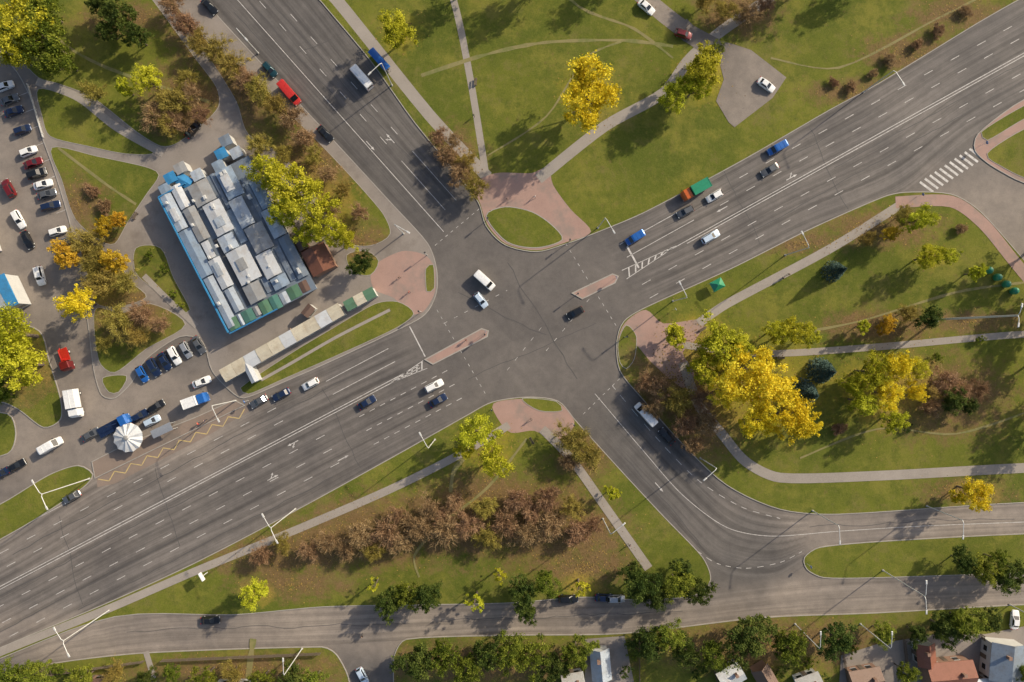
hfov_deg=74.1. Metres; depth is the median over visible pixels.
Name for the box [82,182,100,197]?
brown shrub
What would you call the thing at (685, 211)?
car
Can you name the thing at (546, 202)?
plaza
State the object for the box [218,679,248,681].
house
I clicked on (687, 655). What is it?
dark green tree
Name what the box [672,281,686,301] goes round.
street lamp
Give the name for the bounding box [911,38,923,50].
brown shrub
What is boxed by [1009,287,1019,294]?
recycling bin
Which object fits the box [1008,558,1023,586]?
dark green tree
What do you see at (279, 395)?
car
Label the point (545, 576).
leafy tree
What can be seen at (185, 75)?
olive brown tree
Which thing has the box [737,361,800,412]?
golden tree
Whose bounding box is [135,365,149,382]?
car
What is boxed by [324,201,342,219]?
brown tree
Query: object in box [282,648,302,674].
street lamp
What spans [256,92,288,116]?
olive brown tree
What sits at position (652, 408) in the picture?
brown tree
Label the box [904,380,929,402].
golden tree
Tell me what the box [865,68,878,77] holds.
brown shrub
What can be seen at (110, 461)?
pavement
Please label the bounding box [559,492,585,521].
olive brown tree
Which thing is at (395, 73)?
footpath
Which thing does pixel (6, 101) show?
car
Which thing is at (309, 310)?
kiosk
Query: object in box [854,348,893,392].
yellow green tree
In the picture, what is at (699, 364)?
yellow green tree
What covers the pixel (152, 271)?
lawn
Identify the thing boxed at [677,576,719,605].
dark green tree
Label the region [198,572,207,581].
billboard
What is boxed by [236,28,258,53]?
street lamp
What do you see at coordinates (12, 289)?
shop building
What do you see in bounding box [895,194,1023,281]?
pavement
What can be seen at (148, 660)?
footpath
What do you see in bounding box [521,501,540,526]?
brown tree
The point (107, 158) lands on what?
kerb
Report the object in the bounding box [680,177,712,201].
truck
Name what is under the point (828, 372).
spruce tree
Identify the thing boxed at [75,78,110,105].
olive brown tree
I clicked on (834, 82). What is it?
brown shrub
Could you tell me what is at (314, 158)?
olive brown tree
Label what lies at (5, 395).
leafy tree
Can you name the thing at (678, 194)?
kerb
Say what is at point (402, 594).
leafy tree
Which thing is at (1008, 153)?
lawn
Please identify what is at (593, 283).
kerb
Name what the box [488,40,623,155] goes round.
dirt path
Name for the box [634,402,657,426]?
van
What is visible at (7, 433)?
lawn
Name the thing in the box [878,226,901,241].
orange tree
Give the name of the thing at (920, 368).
yellow green tree
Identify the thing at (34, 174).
car
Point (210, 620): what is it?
car
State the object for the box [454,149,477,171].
olive brown tree
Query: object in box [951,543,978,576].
dark green tree
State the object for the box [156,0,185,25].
brown tree
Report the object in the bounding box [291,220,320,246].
yellow green tree
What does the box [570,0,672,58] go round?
dirt path
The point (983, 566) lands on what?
leafy tree
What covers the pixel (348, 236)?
yellow green tree
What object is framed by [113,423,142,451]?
round kiosk
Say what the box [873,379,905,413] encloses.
golden tree
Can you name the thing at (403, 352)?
road
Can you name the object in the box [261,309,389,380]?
footpath
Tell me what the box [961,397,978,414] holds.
dark green tree
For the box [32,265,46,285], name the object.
car
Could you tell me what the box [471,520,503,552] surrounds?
olive brown tree
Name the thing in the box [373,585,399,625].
dark green tree
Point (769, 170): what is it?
car
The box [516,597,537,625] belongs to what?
dark green tree
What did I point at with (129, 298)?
lawn
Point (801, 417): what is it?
golden tree
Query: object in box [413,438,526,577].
dirt path
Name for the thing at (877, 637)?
street lamp
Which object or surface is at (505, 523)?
brown tree
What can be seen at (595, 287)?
traffic island
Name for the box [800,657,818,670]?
shrub
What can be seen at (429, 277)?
lawn
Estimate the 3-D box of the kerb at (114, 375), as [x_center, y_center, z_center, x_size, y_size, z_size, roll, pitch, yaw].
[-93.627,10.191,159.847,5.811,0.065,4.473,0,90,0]
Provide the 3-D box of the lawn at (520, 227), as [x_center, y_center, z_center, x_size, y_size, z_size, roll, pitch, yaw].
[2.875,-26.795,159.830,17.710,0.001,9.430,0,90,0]
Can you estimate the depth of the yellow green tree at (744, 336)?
151.98 m
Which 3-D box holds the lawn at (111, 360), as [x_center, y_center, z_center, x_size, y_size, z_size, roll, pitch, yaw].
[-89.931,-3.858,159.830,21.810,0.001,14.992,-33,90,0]
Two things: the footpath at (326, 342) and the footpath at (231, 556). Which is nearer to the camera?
the footpath at (326, 342)
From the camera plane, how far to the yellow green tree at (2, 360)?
150.10 m
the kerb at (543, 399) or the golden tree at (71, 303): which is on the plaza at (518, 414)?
the kerb at (543, 399)
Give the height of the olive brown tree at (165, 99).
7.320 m
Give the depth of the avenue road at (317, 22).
160.00 m
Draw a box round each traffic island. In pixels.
[426,329,487,362]
[574,275,616,297]
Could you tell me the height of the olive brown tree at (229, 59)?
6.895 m
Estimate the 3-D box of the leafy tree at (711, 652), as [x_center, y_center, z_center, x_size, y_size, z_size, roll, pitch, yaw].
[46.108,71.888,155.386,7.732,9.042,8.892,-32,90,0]
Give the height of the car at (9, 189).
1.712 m
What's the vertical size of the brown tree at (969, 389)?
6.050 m
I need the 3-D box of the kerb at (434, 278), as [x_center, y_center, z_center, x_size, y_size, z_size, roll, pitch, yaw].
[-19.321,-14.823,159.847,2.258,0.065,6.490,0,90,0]
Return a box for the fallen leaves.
[5,0,1023,681]
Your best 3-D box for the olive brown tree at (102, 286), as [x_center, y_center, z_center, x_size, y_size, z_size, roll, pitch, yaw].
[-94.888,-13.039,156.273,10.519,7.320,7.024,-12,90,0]
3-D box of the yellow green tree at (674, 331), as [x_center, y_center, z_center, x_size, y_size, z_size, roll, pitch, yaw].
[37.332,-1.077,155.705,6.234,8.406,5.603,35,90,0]
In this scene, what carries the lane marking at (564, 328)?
on the road at (548, 282)
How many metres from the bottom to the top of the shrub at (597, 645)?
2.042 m
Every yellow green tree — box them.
[0,0,57,54]
[0,36,32,69]
[0,299,38,366]
[0,337,46,393]
[0,346,15,381]
[114,76,133,96]
[130,62,162,96]
[237,576,268,611]
[239,154,285,200]
[263,157,313,216]
[266,194,297,228]
[281,176,341,224]
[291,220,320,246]
[303,210,348,247]
[326,227,359,252]
[377,8,418,49]
[450,413,502,448]
[452,444,475,459]
[476,441,514,478]
[602,485,621,500]
[656,74,691,114]
[664,322,685,350]
[677,71,711,100]
[684,39,724,92]
[684,338,725,384]
[693,308,754,366]
[727,328,756,355]
[761,320,789,346]
[780,314,812,344]
[799,321,821,348]
[834,373,866,397]
[846,385,885,416]
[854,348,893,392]
[855,319,871,335]
[878,407,910,434]
[899,202,940,233]
[908,355,932,378]
[912,243,947,269]
[934,245,963,265]
[964,262,989,281]
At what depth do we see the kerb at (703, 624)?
159.85 m
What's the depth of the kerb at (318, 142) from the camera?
159.81 m
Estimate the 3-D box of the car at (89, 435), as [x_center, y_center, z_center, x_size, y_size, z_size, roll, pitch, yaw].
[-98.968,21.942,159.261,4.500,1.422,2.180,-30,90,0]
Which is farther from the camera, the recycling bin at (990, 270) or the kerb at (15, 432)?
the kerb at (15, 432)
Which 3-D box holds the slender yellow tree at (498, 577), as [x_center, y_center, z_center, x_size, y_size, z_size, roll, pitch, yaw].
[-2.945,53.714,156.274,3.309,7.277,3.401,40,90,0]
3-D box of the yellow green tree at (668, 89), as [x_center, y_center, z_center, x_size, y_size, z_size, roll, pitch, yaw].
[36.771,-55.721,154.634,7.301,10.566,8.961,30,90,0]
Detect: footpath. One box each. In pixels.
[0,422,510,655]
[35,78,164,156]
[142,274,197,327]
[143,651,155,678]
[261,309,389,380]
[329,0,490,177]
[450,0,488,173]
[535,0,772,182]
[540,426,651,570]
[678,361,1023,482]
[683,331,1023,356]
[696,203,899,325]
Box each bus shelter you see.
[150,422,177,437]
[368,48,390,70]
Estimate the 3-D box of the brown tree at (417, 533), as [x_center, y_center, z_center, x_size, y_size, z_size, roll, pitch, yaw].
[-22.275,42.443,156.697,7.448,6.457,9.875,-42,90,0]
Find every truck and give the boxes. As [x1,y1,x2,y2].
[57,347,74,371]
[62,389,84,417]
[96,413,131,437]
[180,391,209,409]
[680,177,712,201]
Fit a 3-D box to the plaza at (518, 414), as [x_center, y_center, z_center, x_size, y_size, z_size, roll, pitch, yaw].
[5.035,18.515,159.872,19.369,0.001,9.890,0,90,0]
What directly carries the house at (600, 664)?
on the lawn at (669, 670)
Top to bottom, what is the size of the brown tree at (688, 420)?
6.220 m
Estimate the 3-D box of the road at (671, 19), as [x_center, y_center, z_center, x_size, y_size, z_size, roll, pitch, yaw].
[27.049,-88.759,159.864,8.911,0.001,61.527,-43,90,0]
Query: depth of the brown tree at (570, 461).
156.49 m
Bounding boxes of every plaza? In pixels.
[370,251,435,313]
[474,168,590,249]
[492,399,573,438]
[618,310,704,387]
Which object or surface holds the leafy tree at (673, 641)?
on the lawn at (669, 670)
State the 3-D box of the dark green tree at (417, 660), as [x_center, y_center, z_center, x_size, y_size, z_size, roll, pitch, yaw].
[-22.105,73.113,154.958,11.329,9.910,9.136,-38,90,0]
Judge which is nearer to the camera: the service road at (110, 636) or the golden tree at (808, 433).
the golden tree at (808, 433)
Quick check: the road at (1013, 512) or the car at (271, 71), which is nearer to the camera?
the car at (271, 71)
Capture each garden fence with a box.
[21,660,142,679]
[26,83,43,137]
[160,652,320,661]
[639,640,640,681]
[842,651,848,681]
[903,639,909,676]
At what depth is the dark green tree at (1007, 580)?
153.66 m
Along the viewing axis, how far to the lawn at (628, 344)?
159.83 m
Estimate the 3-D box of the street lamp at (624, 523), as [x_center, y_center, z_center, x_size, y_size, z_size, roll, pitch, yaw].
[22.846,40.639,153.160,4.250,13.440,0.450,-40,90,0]
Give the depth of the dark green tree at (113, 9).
153.20 m
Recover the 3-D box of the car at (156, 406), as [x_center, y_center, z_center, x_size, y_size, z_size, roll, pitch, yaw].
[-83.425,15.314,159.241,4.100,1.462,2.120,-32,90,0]
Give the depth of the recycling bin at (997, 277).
158.41 m
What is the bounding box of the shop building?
[0,273,30,313]
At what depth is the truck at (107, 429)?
158.90 m
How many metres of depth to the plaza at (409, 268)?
159.87 m
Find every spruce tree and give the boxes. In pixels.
[788,377,818,406]
[805,357,836,383]
[820,260,846,282]
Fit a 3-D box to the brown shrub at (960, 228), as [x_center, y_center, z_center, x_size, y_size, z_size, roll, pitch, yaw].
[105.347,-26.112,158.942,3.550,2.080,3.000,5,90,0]
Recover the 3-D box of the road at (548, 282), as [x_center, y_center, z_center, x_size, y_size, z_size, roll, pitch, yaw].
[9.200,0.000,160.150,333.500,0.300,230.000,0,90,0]
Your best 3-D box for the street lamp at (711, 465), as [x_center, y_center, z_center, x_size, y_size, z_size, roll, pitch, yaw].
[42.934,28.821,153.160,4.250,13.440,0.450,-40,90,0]
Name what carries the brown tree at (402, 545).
on the lawn at (661, 541)
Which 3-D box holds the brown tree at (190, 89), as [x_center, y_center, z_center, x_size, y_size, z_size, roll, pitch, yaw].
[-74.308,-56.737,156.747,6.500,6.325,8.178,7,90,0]
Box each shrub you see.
[49,659,70,678]
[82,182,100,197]
[96,198,111,215]
[144,248,155,259]
[159,262,169,275]
[165,289,177,296]
[175,302,184,307]
[591,640,599,648]
[620,665,633,679]
[625,650,639,660]
[692,664,708,679]
[775,665,789,678]
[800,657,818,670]
[820,672,830,681]
[828,75,838,86]
[831,423,848,435]
[845,79,855,92]
[850,642,858,659]
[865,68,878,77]
[883,52,896,69]
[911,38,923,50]
[931,20,945,39]
[931,352,943,363]
[955,224,968,234]
[959,4,972,17]
[975,335,986,344]
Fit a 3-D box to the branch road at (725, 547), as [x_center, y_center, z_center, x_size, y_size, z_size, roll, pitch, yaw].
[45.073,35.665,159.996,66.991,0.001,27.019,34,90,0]
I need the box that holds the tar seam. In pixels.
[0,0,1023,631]
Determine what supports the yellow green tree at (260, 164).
on the pavement at (150, 224)
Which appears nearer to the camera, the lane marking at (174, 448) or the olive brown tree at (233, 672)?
the olive brown tree at (233, 672)
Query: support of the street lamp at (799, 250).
on the lawn at (877, 278)
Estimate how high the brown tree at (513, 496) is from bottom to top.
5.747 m
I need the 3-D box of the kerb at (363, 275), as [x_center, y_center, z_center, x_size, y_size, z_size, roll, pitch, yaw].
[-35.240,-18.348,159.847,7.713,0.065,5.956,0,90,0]
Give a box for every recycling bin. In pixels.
[986,267,993,273]
[992,274,1002,280]
[1001,280,1011,287]
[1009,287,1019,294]
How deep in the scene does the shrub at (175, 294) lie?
158.62 m
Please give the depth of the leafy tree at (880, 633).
154.61 m
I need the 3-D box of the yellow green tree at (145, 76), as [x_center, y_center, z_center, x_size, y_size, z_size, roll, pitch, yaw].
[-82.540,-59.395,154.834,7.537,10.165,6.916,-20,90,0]
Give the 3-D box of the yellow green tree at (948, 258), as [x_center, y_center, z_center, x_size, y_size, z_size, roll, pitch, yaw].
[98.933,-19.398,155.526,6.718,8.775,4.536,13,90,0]
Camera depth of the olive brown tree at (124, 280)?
155.78 m
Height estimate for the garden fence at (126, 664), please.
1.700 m
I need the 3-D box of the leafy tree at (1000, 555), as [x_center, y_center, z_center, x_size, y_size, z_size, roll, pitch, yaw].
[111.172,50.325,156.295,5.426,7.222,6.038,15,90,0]
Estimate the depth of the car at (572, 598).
158.86 m
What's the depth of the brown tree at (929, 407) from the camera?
156.42 m
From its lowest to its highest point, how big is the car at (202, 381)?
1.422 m
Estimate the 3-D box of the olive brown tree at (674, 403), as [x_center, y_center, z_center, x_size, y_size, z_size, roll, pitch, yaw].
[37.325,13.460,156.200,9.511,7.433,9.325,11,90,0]
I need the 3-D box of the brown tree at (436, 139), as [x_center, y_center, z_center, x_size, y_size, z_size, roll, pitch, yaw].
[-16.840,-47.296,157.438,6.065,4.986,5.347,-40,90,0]
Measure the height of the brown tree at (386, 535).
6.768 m
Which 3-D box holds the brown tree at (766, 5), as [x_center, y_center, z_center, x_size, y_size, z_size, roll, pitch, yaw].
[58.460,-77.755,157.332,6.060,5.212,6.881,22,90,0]
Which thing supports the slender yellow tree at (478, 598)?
on the lawn at (661, 541)
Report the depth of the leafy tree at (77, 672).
154.38 m
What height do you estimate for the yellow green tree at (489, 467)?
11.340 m
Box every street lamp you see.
[31,477,89,509]
[53,610,109,656]
[212,400,236,421]
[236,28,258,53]
[261,508,295,543]
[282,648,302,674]
[367,63,392,85]
[597,218,614,233]
[601,518,625,533]
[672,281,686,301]
[699,457,716,480]
[784,231,808,255]
[794,623,821,648]
[812,510,840,544]
[859,623,892,648]
[862,70,904,92]
[882,569,926,613]
[926,505,963,539]
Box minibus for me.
[349,64,373,90]
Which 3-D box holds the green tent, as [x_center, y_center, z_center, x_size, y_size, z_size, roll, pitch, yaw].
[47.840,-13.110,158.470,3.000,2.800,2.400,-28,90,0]
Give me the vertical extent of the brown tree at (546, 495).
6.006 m
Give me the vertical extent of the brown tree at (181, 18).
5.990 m
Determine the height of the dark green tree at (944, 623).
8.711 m
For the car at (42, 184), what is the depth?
159.03 m
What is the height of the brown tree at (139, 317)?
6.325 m
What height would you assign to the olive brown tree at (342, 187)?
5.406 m
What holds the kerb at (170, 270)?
on the pavement at (150, 224)
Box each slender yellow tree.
[366,576,378,591]
[464,591,484,612]
[493,567,506,585]
[571,578,590,596]
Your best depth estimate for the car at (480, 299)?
158.80 m
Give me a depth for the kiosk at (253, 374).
156.85 m
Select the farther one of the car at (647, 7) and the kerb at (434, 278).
the kerb at (434, 278)
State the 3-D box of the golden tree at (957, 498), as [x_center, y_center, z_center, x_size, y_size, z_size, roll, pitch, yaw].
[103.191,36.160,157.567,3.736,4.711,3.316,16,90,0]
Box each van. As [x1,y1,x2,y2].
[36,436,63,454]
[276,79,301,105]
[473,270,494,290]
[625,229,645,245]
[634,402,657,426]
[766,139,788,155]
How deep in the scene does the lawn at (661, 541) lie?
159.88 m
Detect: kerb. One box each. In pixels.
[0,397,710,658]
[0,412,15,455]
[0,465,93,539]
[1,14,437,398]
[2,323,62,427]
[25,1,219,146]
[28,646,349,681]
[36,88,152,154]
[50,146,158,244]
[80,246,145,307]
[91,400,244,478]
[93,303,185,372]
[102,375,126,393]
[133,245,189,312]
[174,9,390,245]
[240,301,413,393]
[319,0,1018,251]
[346,251,378,275]
[393,604,1023,681]
[424,328,488,364]
[425,264,434,291]
[486,206,562,247]
[522,398,561,411]
[572,273,618,298]
[616,191,1023,514]
[618,325,636,368]
[803,533,1023,578]
[973,99,1023,182]
[981,106,1023,139]
[987,129,1023,177]
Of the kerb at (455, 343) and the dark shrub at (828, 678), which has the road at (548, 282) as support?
the kerb at (455, 343)
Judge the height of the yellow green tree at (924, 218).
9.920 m
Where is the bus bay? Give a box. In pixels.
[97,404,251,486]
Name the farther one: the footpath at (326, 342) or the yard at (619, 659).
the footpath at (326, 342)
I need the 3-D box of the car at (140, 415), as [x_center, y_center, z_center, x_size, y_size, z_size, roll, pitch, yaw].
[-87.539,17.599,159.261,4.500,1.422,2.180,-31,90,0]
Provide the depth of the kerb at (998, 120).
159.81 m
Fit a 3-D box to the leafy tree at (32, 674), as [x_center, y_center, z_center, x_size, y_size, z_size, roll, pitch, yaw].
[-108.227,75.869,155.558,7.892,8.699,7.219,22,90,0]
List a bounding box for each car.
[0,80,14,91]
[0,93,20,106]
[0,465,9,478]
[1,178,17,197]
[3,105,24,117]
[6,458,26,472]
[10,209,26,228]
[13,124,31,135]
[18,145,37,157]
[20,230,34,249]
[23,157,43,168]
[25,167,47,179]
[32,179,53,189]
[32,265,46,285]
[36,188,57,199]
[40,200,61,211]
[48,225,66,236]
[55,236,70,245]
[62,489,81,503]
[80,427,98,441]
[130,408,149,423]
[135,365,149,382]
[142,414,160,426]
[145,357,161,376]
[147,399,165,412]
[157,352,171,370]
[166,346,181,365]
[179,341,192,358]
[184,121,200,138]
[190,335,206,353]
[191,375,211,387]
[200,0,218,15]
[200,615,220,624]
[249,394,268,408]
[262,61,277,77]
[272,387,290,401]
[302,377,319,390]
[316,124,333,142]
[355,666,368,681]
[357,395,376,409]
[424,379,443,392]
[428,393,447,407]
[473,292,487,308]
[559,594,577,603]
[566,306,583,318]
[595,593,612,602]
[608,594,624,603]
[637,0,655,15]
[658,427,675,445]
[674,28,691,40]
[676,205,694,217]
[700,229,719,243]
[705,189,723,202]
[757,76,775,92]
[760,162,779,176]
[1009,609,1020,629]
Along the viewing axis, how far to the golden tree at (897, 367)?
150.97 m
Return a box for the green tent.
[709,277,724,291]
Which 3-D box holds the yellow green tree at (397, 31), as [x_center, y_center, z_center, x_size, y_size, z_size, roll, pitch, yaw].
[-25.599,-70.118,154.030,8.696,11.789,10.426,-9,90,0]
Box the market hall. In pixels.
[157,133,337,333]
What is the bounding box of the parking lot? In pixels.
[673,19,785,126]
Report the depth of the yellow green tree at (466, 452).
154.65 m
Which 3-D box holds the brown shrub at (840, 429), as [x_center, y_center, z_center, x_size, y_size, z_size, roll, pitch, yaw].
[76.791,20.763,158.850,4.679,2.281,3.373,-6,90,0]
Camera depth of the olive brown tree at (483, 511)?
156.06 m
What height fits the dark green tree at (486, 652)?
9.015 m
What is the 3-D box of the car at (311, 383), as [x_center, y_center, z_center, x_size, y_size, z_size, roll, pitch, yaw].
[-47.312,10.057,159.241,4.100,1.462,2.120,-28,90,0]
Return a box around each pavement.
[0,0,436,397]
[92,401,242,477]
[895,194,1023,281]
[975,100,1023,181]
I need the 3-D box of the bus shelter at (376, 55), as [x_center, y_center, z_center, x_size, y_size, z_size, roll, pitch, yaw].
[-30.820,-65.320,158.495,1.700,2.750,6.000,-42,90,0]
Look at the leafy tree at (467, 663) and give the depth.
153.00 m
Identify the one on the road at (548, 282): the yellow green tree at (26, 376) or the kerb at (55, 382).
the kerb at (55, 382)
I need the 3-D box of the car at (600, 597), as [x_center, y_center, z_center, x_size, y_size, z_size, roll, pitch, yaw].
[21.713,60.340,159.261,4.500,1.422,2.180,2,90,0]
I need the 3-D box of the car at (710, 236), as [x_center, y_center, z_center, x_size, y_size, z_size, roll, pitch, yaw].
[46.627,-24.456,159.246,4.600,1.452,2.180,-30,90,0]
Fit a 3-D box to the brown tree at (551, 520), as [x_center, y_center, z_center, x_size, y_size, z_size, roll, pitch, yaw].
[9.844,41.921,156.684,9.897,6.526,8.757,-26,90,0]
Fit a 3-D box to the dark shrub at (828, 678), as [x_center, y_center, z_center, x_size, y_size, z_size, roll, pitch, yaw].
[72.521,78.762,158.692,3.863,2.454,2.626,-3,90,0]
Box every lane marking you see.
[0,0,1023,635]
[98,409,244,480]
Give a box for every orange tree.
[47,239,81,269]
[92,215,114,237]
[98,248,130,273]
[109,211,126,226]
[874,312,897,335]
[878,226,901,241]
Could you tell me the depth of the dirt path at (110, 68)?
159.80 m
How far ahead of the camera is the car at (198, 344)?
159.02 m
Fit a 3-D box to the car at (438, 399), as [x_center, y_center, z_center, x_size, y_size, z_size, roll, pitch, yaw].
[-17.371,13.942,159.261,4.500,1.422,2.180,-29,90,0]
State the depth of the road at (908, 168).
160.00 m
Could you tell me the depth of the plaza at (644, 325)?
159.87 m
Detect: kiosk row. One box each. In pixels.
[219,303,346,381]
[343,287,377,310]
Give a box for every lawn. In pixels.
[0,0,218,145]
[0,323,60,426]
[0,398,709,657]
[0,413,14,455]
[0,466,91,538]
[3,648,348,681]
[37,89,152,153]
[51,147,157,243]
[82,248,145,306]
[94,304,184,371]
[103,375,125,392]
[134,245,189,311]
[173,5,389,245]
[241,301,412,393]
[321,0,1016,250]
[347,251,377,274]
[394,605,1023,681]
[426,265,433,290]
[487,207,561,246]
[523,398,561,410]
[617,192,1023,513]
[618,325,635,367]
[804,534,1023,577]
[982,106,1023,139]
[988,130,1023,176]
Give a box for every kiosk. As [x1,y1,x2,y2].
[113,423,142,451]
[175,173,195,187]
[245,362,261,382]
[301,303,317,317]
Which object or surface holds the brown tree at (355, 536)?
on the lawn at (661, 541)
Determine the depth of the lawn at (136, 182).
159.83 m
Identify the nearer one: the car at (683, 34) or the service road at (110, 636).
the car at (683, 34)
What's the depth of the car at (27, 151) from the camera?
158.92 m
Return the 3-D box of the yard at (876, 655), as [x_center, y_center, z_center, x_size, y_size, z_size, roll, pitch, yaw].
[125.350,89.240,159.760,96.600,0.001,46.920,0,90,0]
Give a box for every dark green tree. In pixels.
[84,0,111,16]
[92,19,118,41]
[96,0,139,43]
[118,20,155,47]
[135,665,157,681]
[277,658,304,681]
[344,248,373,274]
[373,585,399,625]
[388,640,434,681]
[412,579,442,613]
[471,635,509,671]
[508,573,536,615]
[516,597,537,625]
[534,651,570,681]
[617,559,643,580]
[622,568,662,605]
[623,625,668,663]
[641,585,670,612]
[668,558,694,576]
[669,629,701,669]
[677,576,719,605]
[723,613,779,670]
[815,621,857,662]
[906,624,930,650]
[912,302,945,329]
[929,611,966,652]
[939,387,967,415]
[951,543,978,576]
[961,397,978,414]
[974,606,1002,633]
[990,558,1023,596]
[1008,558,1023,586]
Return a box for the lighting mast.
[942,303,1022,327]
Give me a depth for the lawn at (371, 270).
159.83 m
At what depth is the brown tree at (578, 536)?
156.15 m
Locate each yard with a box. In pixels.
[585,636,633,681]
[839,626,1023,681]
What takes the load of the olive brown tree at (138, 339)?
on the lawn at (111, 360)
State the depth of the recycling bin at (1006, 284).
158.41 m
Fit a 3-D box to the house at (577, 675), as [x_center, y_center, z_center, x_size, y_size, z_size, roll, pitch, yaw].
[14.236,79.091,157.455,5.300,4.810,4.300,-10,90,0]
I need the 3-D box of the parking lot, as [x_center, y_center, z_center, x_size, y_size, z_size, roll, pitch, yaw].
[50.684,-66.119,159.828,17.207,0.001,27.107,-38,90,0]
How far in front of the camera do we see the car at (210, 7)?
159.00 m
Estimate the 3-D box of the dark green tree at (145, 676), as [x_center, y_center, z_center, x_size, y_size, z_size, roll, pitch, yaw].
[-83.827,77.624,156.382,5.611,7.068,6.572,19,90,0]
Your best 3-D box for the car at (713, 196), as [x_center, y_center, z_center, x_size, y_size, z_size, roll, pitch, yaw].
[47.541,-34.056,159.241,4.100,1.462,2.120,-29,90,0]
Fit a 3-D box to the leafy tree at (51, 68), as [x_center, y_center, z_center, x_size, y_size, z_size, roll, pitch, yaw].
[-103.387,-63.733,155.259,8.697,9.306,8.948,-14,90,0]
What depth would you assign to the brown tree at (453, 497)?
156.47 m
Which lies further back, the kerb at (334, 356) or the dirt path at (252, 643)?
the kerb at (334, 356)
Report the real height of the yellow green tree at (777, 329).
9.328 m
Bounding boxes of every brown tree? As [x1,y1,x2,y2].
[61,223,105,255]
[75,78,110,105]
[75,271,116,299]
[76,242,114,282]
[93,333,113,353]
[95,302,133,344]
[101,652,125,681]
[109,264,142,295]
[121,326,150,348]
[127,299,155,326]
[138,97,177,131]
[148,310,170,333]
[149,112,178,138]
[151,87,192,115]
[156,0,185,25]
[159,109,192,135]
[167,6,201,40]
[173,67,200,90]
[176,77,202,111]
[180,23,215,60]
[187,104,213,126]
[199,30,237,62]
[211,48,255,79]
[219,658,244,681]
[233,64,260,92]
[243,70,271,108]
[245,132,276,158]
[248,537,274,565]
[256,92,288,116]
[271,531,290,555]
[273,142,293,164]
[278,101,306,132]
[289,126,315,146]
[294,535,318,563]
[300,140,322,167]
[309,527,343,554]
[315,164,345,181]
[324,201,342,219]
[331,177,355,198]
[334,537,355,563]
[343,518,373,560]
[349,201,369,222]
[359,543,387,562]
[364,514,402,553]
[386,531,416,558]
[387,505,409,524]
[400,511,434,541]
[418,489,441,524]
[423,514,457,550]
[427,123,447,147]
[431,507,451,528]
[433,142,466,167]
[440,489,466,514]
[444,133,462,150]
[448,158,470,189]
[449,508,486,540]
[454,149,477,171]
[461,167,489,201]
[468,495,497,519]
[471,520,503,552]
[489,504,520,540]
[504,489,532,511]
[507,521,545,548]
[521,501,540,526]
[532,484,563,513]
[537,506,569,543]
[551,419,590,459]
[558,452,579,472]
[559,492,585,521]
[562,520,591,547]
[571,440,602,473]
[583,512,606,533]
[634,372,655,392]
[641,393,666,419]
[644,366,674,406]
[657,379,695,417]
[672,398,697,438]
[679,433,708,455]
[680,382,715,412]
[685,409,718,437]
[695,0,716,15]
[714,0,745,25]
[733,0,764,28]
[754,0,776,16]
[855,230,878,246]
[891,204,912,227]
[895,302,924,327]
[917,397,944,418]
[927,363,964,396]
[952,378,976,404]
[968,376,994,406]
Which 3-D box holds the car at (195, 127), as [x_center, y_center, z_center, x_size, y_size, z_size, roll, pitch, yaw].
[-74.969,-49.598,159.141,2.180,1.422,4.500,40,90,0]
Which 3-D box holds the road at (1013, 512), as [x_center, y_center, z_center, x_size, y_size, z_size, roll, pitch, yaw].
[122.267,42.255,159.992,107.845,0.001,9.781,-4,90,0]
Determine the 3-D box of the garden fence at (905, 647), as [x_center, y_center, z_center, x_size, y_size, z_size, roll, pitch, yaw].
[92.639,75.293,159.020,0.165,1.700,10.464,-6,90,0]
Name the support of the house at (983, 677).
on the lawn at (669, 670)
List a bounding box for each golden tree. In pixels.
[53,283,96,322]
[560,49,621,134]
[706,377,748,410]
[709,342,776,394]
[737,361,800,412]
[738,403,779,438]
[770,391,818,445]
[793,411,823,439]
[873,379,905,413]
[874,349,920,382]
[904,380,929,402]
[948,490,966,504]
[956,475,994,512]
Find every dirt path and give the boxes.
[33,7,209,102]
[57,147,136,204]
[246,638,255,677]
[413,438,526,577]
[421,39,672,76]
[449,458,465,491]
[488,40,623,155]
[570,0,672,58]
[771,0,975,68]
[780,282,1023,335]
[800,412,1023,458]
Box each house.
[71,674,108,681]
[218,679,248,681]
[561,668,584,681]
[590,645,611,681]
[716,659,746,681]
[749,660,777,681]
[792,668,822,681]
[845,663,884,681]
[911,641,936,669]
[920,655,978,681]
[978,674,993,681]
[979,637,1023,681]
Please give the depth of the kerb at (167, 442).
159.85 m
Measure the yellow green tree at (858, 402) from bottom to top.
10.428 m
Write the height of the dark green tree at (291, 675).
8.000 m
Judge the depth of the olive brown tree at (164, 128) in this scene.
155.68 m
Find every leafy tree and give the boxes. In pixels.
[0,4,73,77]
[0,377,19,405]
[0,655,28,681]
[15,659,55,681]
[20,0,65,32]
[37,44,78,79]
[63,663,96,681]
[161,663,181,681]
[187,665,216,681]
[246,667,279,681]
[297,666,329,681]
[393,580,420,610]
[428,637,460,677]
[453,652,485,681]
[492,629,526,676]
[514,633,553,681]
[533,568,562,600]
[560,633,595,670]
[647,617,685,651]
[662,561,695,604]
[699,638,734,674]
[704,38,727,57]
[771,626,808,669]
[870,619,896,650]
[893,661,922,681]
[949,606,992,642]
[968,550,1004,587]
[984,548,1012,573]
[1016,665,1023,681]
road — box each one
[0,26,1023,681]
[0,324,474,646]
[0,575,1023,670]
[209,0,477,242]
[579,371,836,577]
[586,0,1023,312]
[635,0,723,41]
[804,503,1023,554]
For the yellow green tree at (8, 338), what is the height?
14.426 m

